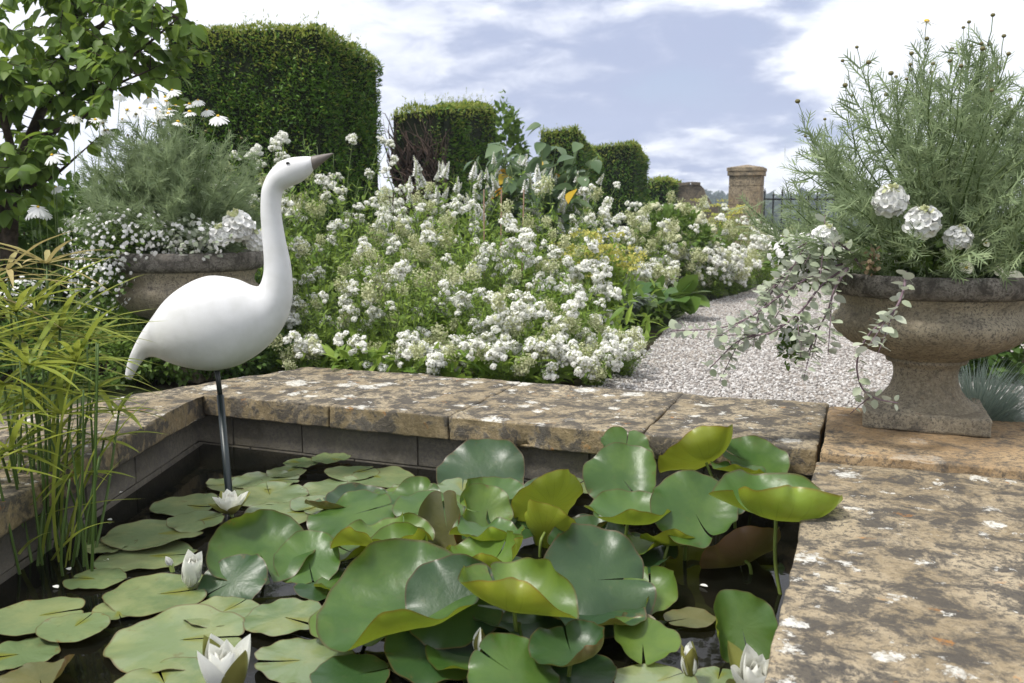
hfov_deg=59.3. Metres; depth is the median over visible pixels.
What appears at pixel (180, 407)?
coping slab
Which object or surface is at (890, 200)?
white verbena
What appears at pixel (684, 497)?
lily leaf
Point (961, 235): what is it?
white verbena
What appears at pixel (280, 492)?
lily pad
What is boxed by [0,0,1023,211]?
sky
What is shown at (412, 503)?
lily leaf
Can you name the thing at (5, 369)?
garden shrub
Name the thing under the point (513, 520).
lily leaf
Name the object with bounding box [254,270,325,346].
garden shrub
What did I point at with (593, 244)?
white valerian
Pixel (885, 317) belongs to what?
silver trailing plant
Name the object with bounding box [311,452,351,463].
lily pad
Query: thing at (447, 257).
leafy perennial
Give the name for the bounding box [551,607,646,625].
lily leaf
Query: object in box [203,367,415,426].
coping slab
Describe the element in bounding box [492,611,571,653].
lily leaf
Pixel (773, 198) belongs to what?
iron railings
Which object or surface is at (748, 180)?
gate pier
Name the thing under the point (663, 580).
lily leaf
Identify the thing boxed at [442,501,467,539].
lily leaf
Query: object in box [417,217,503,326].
leafy perennial
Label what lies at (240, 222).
white verbena
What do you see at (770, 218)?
field tree
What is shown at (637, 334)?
white valerian
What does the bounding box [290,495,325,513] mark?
lily pad
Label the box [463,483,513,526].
lily leaf
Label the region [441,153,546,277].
white speedwell
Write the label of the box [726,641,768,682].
water lily
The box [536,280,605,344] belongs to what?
leafy perennial
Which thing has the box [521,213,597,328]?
white valerian
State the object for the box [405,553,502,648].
lily leaf
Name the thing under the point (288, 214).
leafy perennial
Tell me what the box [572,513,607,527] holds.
lily leaf
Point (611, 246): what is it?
yellow umbel plant
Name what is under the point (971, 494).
coping slab
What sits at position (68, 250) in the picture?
garden shrub
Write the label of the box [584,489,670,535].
lily leaf
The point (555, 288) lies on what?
leafy perennial
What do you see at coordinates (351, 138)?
white valerian
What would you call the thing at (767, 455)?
lily leaf
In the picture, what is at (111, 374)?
garden shrub
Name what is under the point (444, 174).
white speedwell
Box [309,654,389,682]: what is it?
lily pad
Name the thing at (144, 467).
pond wall
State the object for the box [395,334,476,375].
white valerian
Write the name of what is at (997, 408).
blue fescue
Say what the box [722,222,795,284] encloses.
white valerian
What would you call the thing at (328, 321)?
leafy perennial
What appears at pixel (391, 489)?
lily leaf
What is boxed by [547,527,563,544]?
lily leaf
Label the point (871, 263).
dried flower head
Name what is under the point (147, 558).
lily pad
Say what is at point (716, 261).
white valerian
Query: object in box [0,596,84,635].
lily pad
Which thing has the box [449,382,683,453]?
coping slab
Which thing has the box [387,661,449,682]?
lily pad
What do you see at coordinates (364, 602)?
lily leaf
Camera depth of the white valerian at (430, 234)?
5.24 m
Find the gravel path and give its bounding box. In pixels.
[578,253,1023,421]
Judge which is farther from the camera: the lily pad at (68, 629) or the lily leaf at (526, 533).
the lily leaf at (526, 533)
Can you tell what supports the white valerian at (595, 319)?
on the ground at (655, 328)
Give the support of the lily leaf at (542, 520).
on the water
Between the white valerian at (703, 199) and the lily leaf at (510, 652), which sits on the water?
the lily leaf at (510, 652)
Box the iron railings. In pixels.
[762,188,860,258]
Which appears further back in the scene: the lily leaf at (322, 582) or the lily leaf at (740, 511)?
the lily leaf at (740, 511)
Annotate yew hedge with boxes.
[161,8,384,279]
[378,87,498,262]
[538,123,604,255]
[591,139,650,245]
[647,174,683,238]
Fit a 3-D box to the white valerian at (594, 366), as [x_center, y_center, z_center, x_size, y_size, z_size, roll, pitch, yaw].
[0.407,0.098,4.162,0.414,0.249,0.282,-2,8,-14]
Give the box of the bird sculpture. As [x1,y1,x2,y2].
[125,153,333,491]
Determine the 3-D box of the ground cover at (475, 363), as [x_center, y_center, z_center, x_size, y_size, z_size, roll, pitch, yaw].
[-1.338,-0.716,9.636,7.549,0.604,10.114,3,9,21]
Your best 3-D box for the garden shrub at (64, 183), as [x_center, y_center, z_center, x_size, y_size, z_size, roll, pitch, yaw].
[-2.859,-0.556,5.994,1.292,1.130,1.395,3,9,21]
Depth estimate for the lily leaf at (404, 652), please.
1.78 m
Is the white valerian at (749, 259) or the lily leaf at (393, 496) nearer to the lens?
the lily leaf at (393, 496)
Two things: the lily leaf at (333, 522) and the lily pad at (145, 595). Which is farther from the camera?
the lily leaf at (333, 522)
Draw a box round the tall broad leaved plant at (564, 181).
[463,122,601,274]
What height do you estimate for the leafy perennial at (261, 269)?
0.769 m
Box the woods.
[704,187,1004,227]
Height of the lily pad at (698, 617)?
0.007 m
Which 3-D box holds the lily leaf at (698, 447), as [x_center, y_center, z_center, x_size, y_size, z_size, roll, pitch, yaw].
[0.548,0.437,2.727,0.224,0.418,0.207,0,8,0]
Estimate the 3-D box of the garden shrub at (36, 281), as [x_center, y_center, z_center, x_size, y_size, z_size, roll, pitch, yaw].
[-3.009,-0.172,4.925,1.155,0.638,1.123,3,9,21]
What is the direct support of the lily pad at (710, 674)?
on the water
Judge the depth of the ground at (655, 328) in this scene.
4.34 m
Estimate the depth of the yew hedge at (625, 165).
18.21 m
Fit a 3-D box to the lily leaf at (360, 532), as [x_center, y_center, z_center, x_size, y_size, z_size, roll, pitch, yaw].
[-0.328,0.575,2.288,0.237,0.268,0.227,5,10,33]
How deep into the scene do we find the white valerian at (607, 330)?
4.52 m
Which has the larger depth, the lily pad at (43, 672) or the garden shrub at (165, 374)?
the garden shrub at (165, 374)
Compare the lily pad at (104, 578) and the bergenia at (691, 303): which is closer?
the lily pad at (104, 578)
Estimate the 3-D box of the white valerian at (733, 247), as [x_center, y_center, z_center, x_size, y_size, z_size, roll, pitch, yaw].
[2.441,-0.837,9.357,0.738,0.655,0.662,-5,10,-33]
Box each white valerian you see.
[200,150,288,207]
[225,130,346,273]
[247,150,336,283]
[255,236,367,366]
[258,133,394,326]
[264,292,317,361]
[268,330,325,369]
[281,186,429,327]
[328,264,398,369]
[333,330,419,371]
[335,168,438,308]
[336,241,463,372]
[356,189,450,330]
[367,227,468,332]
[380,155,515,329]
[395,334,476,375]
[407,322,470,374]
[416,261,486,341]
[419,198,532,334]
[447,289,526,377]
[466,223,598,340]
[469,331,541,381]
[491,291,585,374]
[517,174,620,309]
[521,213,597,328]
[522,332,580,383]
[540,291,610,373]
[556,335,647,386]
[559,256,622,336]
[566,324,633,373]
[569,196,693,298]
[578,211,699,281]
[578,216,630,281]
[586,326,651,376]
[617,190,711,278]
[624,258,680,289]
[634,198,759,289]
[664,245,728,295]
[688,242,749,298]
[693,203,759,288]
[706,230,791,291]
[718,247,761,295]
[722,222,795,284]
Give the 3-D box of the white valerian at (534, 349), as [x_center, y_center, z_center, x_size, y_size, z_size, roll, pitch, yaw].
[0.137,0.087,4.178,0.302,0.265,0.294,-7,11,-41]
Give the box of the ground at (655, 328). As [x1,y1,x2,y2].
[0,245,876,461]
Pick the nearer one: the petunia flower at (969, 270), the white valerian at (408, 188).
the petunia flower at (969, 270)
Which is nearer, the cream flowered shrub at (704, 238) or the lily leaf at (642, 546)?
the lily leaf at (642, 546)
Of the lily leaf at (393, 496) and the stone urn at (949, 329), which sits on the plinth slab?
the stone urn at (949, 329)
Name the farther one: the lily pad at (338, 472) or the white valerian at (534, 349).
the white valerian at (534, 349)
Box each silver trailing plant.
[669,258,843,349]
[701,265,849,386]
[742,249,852,342]
[772,210,862,293]
[791,267,852,380]
[846,270,914,413]
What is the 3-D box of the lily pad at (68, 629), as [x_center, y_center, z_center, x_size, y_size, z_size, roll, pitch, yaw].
[-0.946,0.615,1.945,0.142,0.013,0.142,3,9,21]
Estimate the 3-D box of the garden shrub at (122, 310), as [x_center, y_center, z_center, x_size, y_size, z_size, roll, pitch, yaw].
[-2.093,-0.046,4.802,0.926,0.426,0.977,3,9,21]
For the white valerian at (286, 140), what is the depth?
6.17 m
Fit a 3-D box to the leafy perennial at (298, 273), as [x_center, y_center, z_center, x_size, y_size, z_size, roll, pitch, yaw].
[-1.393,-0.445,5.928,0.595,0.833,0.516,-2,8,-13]
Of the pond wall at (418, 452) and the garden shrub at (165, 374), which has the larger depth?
the garden shrub at (165, 374)
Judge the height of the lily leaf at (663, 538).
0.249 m
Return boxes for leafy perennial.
[239,236,302,275]
[282,197,379,315]
[283,212,343,326]
[303,290,359,366]
[335,221,431,343]
[384,253,458,342]
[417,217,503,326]
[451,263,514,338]
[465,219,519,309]
[469,212,561,304]
[514,268,582,333]
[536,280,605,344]
[584,227,619,273]
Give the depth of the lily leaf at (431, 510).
2.36 m
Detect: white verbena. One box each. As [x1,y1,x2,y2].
[204,222,234,252]
[214,208,255,252]
[236,229,262,252]
[810,222,850,272]
[871,183,909,275]
[902,204,942,276]
[942,223,973,275]
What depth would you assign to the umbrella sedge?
2.44 m
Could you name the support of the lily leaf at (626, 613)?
on the water
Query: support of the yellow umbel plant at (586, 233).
on the ground at (655, 328)
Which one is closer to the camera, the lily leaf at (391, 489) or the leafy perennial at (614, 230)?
the lily leaf at (391, 489)
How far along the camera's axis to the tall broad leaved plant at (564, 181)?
7.00 m
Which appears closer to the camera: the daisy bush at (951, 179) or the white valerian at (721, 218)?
the daisy bush at (951, 179)
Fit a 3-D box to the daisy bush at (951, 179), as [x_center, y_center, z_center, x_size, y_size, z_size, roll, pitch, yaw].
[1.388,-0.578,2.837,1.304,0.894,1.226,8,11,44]
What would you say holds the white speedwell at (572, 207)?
on the ground at (655, 328)
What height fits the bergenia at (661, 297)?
0.319 m
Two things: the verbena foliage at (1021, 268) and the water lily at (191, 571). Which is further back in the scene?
the verbena foliage at (1021, 268)
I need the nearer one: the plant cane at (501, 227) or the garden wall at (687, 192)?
the plant cane at (501, 227)
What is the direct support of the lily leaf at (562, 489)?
on the water
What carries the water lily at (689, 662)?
on the water
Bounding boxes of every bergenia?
[617,274,710,320]
[618,281,674,326]
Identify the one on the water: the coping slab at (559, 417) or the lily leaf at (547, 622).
the lily leaf at (547, 622)
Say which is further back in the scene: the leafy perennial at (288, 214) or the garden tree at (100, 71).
the leafy perennial at (288, 214)
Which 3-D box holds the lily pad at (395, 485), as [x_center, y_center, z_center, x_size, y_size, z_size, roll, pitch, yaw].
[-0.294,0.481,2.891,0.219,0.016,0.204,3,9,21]
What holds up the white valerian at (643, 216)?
on the ground at (655, 328)
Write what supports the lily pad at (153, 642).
on the water
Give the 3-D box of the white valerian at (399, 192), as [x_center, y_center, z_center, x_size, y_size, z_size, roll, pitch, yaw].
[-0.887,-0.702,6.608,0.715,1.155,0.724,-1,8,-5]
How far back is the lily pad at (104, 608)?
2.04 m
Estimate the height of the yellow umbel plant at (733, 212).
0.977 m
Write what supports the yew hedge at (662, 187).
on the ground at (655, 328)
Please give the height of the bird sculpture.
1.370 m
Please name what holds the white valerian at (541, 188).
on the ground at (655, 328)
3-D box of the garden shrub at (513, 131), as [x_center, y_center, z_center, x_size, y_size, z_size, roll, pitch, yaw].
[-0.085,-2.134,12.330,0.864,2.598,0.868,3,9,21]
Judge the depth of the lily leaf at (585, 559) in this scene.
2.01 m
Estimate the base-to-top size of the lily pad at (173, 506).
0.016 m
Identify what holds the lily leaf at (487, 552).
on the water
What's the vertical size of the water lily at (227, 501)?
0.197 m
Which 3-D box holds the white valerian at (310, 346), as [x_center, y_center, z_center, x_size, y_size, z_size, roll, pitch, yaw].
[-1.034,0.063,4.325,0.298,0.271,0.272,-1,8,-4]
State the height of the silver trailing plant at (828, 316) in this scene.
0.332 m
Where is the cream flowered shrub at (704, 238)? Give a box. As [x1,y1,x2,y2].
[617,194,725,292]
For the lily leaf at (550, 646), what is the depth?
1.73 m
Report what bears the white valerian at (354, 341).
on the ground at (655, 328)
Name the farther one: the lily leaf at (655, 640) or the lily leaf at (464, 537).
the lily leaf at (464, 537)
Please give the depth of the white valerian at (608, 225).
7.01 m
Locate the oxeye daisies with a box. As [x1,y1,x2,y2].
[25,89,229,370]
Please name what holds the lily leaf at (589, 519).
on the water
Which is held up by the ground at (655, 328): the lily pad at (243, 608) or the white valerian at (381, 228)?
the white valerian at (381, 228)
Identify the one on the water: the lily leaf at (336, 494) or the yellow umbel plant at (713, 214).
the lily leaf at (336, 494)
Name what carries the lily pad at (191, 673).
on the water
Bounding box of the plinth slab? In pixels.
[820,406,1023,479]
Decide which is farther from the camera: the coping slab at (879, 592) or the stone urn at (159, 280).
the stone urn at (159, 280)
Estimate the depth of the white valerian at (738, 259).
8.61 m
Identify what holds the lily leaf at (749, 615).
on the water
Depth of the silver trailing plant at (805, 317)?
2.70 m
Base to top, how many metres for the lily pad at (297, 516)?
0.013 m
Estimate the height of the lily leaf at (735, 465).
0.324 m
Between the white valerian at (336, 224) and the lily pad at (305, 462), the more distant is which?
the white valerian at (336, 224)
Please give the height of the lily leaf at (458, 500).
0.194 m
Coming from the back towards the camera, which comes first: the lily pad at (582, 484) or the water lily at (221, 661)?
the lily pad at (582, 484)
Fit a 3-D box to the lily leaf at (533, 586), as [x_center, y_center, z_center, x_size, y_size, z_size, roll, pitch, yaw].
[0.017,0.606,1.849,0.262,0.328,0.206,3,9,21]
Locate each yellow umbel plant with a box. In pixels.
[544,228,628,329]
[566,236,646,333]
[690,198,734,281]
[706,203,744,282]
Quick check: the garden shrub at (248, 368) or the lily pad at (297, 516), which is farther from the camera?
the garden shrub at (248, 368)
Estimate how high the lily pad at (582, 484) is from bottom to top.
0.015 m
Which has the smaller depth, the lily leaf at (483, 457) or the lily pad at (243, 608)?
the lily pad at (243, 608)
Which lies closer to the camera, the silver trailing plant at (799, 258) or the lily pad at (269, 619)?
the lily pad at (269, 619)
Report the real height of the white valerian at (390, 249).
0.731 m
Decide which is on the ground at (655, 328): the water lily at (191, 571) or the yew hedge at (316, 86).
the yew hedge at (316, 86)
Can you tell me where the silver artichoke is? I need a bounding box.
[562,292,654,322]
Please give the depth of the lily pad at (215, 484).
3.01 m
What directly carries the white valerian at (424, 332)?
on the ground at (655, 328)
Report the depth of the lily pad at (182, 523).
2.62 m
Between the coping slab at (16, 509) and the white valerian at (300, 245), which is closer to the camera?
the coping slab at (16, 509)
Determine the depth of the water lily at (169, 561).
2.29 m
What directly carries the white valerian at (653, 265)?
on the ground at (655, 328)
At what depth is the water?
2.27 m
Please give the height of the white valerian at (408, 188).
1.172 m
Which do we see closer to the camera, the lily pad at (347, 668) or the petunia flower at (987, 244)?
the lily pad at (347, 668)
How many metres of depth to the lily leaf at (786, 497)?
2.08 m
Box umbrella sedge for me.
[0,230,167,575]
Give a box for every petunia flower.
[960,261,973,273]
[982,238,989,246]
[1005,270,1023,277]
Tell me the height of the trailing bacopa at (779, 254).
0.199 m
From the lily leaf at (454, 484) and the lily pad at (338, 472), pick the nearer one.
the lily leaf at (454, 484)
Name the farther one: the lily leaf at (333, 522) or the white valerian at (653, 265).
the white valerian at (653, 265)
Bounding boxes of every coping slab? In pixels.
[0,367,302,464]
[0,441,118,537]
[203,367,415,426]
[330,373,520,438]
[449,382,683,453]
[645,393,828,475]
[764,499,1023,682]
[812,462,1023,519]
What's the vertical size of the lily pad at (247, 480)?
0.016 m
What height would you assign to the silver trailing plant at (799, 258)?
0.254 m
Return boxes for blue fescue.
[958,356,1023,426]
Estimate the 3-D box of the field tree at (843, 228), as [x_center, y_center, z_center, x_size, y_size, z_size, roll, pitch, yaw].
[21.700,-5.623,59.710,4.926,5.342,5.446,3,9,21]
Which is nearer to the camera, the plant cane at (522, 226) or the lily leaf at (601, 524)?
the lily leaf at (601, 524)
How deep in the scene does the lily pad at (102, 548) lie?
2.42 m
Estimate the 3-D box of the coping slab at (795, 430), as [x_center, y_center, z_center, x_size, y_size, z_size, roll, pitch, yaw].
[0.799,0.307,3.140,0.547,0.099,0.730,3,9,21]
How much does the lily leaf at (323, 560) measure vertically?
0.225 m
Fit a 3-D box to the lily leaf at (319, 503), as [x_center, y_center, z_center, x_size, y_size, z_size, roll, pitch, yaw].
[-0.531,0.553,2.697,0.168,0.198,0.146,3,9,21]
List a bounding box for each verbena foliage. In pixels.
[850,229,993,277]
[955,232,1023,277]
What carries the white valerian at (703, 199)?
on the ground at (655, 328)
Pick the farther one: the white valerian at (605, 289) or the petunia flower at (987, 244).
the white valerian at (605, 289)
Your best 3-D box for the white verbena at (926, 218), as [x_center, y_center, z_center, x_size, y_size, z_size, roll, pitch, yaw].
[1.195,-0.261,2.655,0.117,0.370,0.158,2,42,16]
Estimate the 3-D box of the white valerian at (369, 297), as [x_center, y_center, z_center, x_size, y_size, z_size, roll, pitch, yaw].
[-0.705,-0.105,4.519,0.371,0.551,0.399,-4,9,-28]
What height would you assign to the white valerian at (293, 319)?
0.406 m
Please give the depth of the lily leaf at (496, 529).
2.28 m
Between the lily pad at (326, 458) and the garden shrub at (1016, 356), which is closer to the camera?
the lily pad at (326, 458)
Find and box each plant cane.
[483,189,484,278]
[500,189,501,286]
[521,189,523,289]
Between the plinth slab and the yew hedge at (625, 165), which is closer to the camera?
the plinth slab
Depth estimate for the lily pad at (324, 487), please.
3.01 m
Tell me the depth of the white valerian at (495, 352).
4.11 m
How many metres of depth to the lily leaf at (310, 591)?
2.13 m
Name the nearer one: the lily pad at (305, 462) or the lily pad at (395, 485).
the lily pad at (395, 485)
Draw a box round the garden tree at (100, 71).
[0,0,216,321]
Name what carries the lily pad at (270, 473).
on the water
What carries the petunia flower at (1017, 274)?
in the stone urn at (949, 329)
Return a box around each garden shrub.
[0,204,119,314]
[0,260,70,350]
[0,306,138,382]
[17,170,140,323]
[21,167,246,322]
[22,296,149,369]
[22,325,171,391]
[106,321,222,386]
[184,327,295,379]
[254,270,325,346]
[494,90,532,242]
[959,342,1023,383]
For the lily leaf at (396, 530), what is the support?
on the water
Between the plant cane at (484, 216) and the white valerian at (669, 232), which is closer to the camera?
the plant cane at (484, 216)
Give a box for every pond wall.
[0,420,198,583]
[198,415,812,490]
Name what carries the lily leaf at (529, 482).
on the water
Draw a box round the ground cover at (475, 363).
[35,253,769,383]
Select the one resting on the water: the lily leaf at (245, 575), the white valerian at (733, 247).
the lily leaf at (245, 575)
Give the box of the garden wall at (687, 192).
[647,182,727,246]
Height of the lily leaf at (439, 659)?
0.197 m
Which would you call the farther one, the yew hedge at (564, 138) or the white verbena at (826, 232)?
the yew hedge at (564, 138)
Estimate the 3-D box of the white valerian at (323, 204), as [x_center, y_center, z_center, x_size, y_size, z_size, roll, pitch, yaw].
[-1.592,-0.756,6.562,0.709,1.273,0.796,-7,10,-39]
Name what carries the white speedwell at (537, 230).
on the ground at (655, 328)
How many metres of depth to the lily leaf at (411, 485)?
2.77 m
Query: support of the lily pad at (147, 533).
on the water
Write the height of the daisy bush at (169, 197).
0.841 m
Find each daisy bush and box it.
[62,96,286,253]
[725,13,1023,290]
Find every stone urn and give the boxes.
[106,248,263,383]
[829,270,1023,437]
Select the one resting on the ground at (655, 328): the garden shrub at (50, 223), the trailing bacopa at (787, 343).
the garden shrub at (50, 223)
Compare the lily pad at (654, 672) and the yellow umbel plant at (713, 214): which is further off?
the yellow umbel plant at (713, 214)
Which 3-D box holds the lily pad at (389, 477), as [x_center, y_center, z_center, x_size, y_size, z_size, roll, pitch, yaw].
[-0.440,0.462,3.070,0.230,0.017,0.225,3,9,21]
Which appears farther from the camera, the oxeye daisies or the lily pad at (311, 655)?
the oxeye daisies
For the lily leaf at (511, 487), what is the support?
on the water
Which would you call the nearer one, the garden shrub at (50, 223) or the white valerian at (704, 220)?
the garden shrub at (50, 223)
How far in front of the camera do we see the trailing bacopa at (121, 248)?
4.13 m
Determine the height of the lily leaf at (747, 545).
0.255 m
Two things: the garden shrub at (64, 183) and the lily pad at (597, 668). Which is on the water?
the lily pad at (597, 668)
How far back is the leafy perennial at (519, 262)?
6.04 m
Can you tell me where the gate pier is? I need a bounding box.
[727,165,766,269]
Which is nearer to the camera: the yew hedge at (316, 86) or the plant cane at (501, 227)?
the plant cane at (501, 227)
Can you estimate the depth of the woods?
265.83 m
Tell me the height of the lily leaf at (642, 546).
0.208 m
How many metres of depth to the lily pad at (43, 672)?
1.76 m
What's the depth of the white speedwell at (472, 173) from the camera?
6.80 m
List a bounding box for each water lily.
[165,556,174,571]
[181,549,202,590]
[197,634,250,682]
[208,489,250,516]
[472,627,484,652]
[681,641,698,675]
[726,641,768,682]
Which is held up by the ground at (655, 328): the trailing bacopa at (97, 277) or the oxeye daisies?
the oxeye daisies
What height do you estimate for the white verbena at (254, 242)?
0.150 m
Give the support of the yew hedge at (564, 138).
on the ground at (655, 328)
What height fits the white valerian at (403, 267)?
0.677 m
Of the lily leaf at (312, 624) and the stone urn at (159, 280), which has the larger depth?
the stone urn at (159, 280)
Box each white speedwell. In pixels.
[371,161,461,301]
[412,155,495,271]
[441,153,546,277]
[488,163,566,287]
[521,171,604,288]
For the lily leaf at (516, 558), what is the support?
on the water
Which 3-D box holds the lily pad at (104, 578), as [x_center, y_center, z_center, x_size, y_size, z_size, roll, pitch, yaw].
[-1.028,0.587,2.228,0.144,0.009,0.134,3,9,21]
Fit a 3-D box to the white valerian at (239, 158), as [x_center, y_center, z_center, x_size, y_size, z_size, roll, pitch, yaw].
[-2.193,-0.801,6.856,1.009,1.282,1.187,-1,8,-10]
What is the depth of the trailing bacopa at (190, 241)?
4.16 m
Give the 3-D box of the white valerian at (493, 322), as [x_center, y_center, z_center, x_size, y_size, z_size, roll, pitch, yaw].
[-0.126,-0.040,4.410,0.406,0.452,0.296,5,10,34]
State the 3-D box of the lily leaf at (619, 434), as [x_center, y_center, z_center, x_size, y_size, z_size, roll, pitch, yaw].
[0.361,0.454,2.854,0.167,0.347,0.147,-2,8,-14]
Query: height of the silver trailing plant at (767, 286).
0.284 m
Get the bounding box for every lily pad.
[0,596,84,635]
[0,636,60,670]
[0,654,74,682]
[35,612,109,642]
[62,568,126,589]
[86,540,136,553]
[91,598,130,619]
[94,540,197,571]
[100,519,204,550]
[102,573,206,616]
[103,603,244,672]
[114,657,205,682]
[149,493,217,515]
[166,510,223,532]
[184,596,259,627]
[206,476,262,491]
[232,470,299,489]
[235,481,308,506]
[243,598,321,635]
[244,501,313,523]
[254,638,354,682]
[266,465,306,477]
[283,457,317,467]
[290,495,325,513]
[303,475,361,495]
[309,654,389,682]
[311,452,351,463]
[324,466,379,480]
[347,466,414,487]
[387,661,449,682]
[392,483,432,489]
[551,654,616,682]
[576,477,587,493]
[613,662,697,682]
[663,607,715,627]
[695,666,733,682]
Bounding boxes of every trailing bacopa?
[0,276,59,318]
[58,206,179,273]
[62,246,134,315]
[142,213,240,260]
[759,232,852,292]
[774,317,809,370]
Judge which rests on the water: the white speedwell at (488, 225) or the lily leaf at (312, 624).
the lily leaf at (312, 624)
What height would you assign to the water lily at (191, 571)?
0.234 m
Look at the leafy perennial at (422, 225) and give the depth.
5.53 m
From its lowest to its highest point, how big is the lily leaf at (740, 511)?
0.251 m
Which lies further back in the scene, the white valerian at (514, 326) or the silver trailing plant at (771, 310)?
the white valerian at (514, 326)
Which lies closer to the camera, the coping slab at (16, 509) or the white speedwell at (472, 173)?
the coping slab at (16, 509)
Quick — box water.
[0,444,798,682]
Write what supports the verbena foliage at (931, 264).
in the stone urn at (949, 329)
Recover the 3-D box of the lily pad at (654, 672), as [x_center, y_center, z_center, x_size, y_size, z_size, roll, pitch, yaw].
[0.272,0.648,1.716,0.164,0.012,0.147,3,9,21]
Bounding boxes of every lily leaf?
[197,554,267,603]
[206,509,315,584]
[273,530,340,583]
[293,569,344,600]
[304,498,342,508]
[306,489,395,537]
[308,605,384,646]
[314,572,341,589]
[316,538,478,651]
[325,482,387,512]
[330,512,434,548]
[339,539,379,560]
[370,489,414,517]
[371,522,427,540]
[375,487,397,507]
[384,630,489,682]
[388,476,439,504]
[392,490,463,525]
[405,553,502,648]
[418,490,461,548]
[425,622,522,669]
[431,477,466,495]
[436,438,524,488]
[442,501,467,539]
[446,530,522,567]
[449,515,524,541]
[456,494,475,511]
[458,557,578,631]
[460,476,524,502]
[461,510,517,522]
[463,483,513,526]
[467,633,559,682]
[472,605,566,638]
[486,499,533,538]
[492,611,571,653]
[496,554,521,560]
[511,469,582,521]
[524,476,539,486]
[524,499,575,556]
[528,619,603,676]
[544,523,656,638]
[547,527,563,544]
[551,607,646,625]
[557,515,632,536]
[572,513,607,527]
[582,442,656,498]
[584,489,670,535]
[600,426,653,481]
[614,616,681,664]
[622,612,655,619]
[623,565,677,614]
[627,534,661,554]
[630,532,678,574]
[640,529,694,566]
[650,470,738,560]
[658,423,732,477]
[700,526,780,574]
[709,469,842,594]
[710,461,765,528]
[713,589,777,662]
[714,477,744,513]
[723,435,789,472]
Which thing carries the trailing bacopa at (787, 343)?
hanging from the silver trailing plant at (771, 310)
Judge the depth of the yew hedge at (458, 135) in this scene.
10.27 m
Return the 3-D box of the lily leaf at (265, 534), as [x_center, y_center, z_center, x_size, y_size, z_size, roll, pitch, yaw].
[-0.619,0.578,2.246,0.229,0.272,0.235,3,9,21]
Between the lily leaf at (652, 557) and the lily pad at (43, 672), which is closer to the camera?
the lily pad at (43, 672)
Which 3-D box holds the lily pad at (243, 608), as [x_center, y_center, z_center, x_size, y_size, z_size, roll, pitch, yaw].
[-0.654,0.608,2.023,0.164,0.013,0.163,3,9,21]
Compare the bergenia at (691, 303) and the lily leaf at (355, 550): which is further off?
the bergenia at (691, 303)
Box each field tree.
[762,214,786,234]
[817,218,873,241]
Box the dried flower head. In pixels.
[861,244,880,275]
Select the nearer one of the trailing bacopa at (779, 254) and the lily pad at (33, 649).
the lily pad at (33, 649)
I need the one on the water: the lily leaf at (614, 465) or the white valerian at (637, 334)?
the lily leaf at (614, 465)
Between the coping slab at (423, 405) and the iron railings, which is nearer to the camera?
the coping slab at (423, 405)
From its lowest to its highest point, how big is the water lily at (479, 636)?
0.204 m
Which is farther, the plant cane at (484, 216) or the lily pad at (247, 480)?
the plant cane at (484, 216)
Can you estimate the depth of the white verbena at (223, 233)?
4.14 m

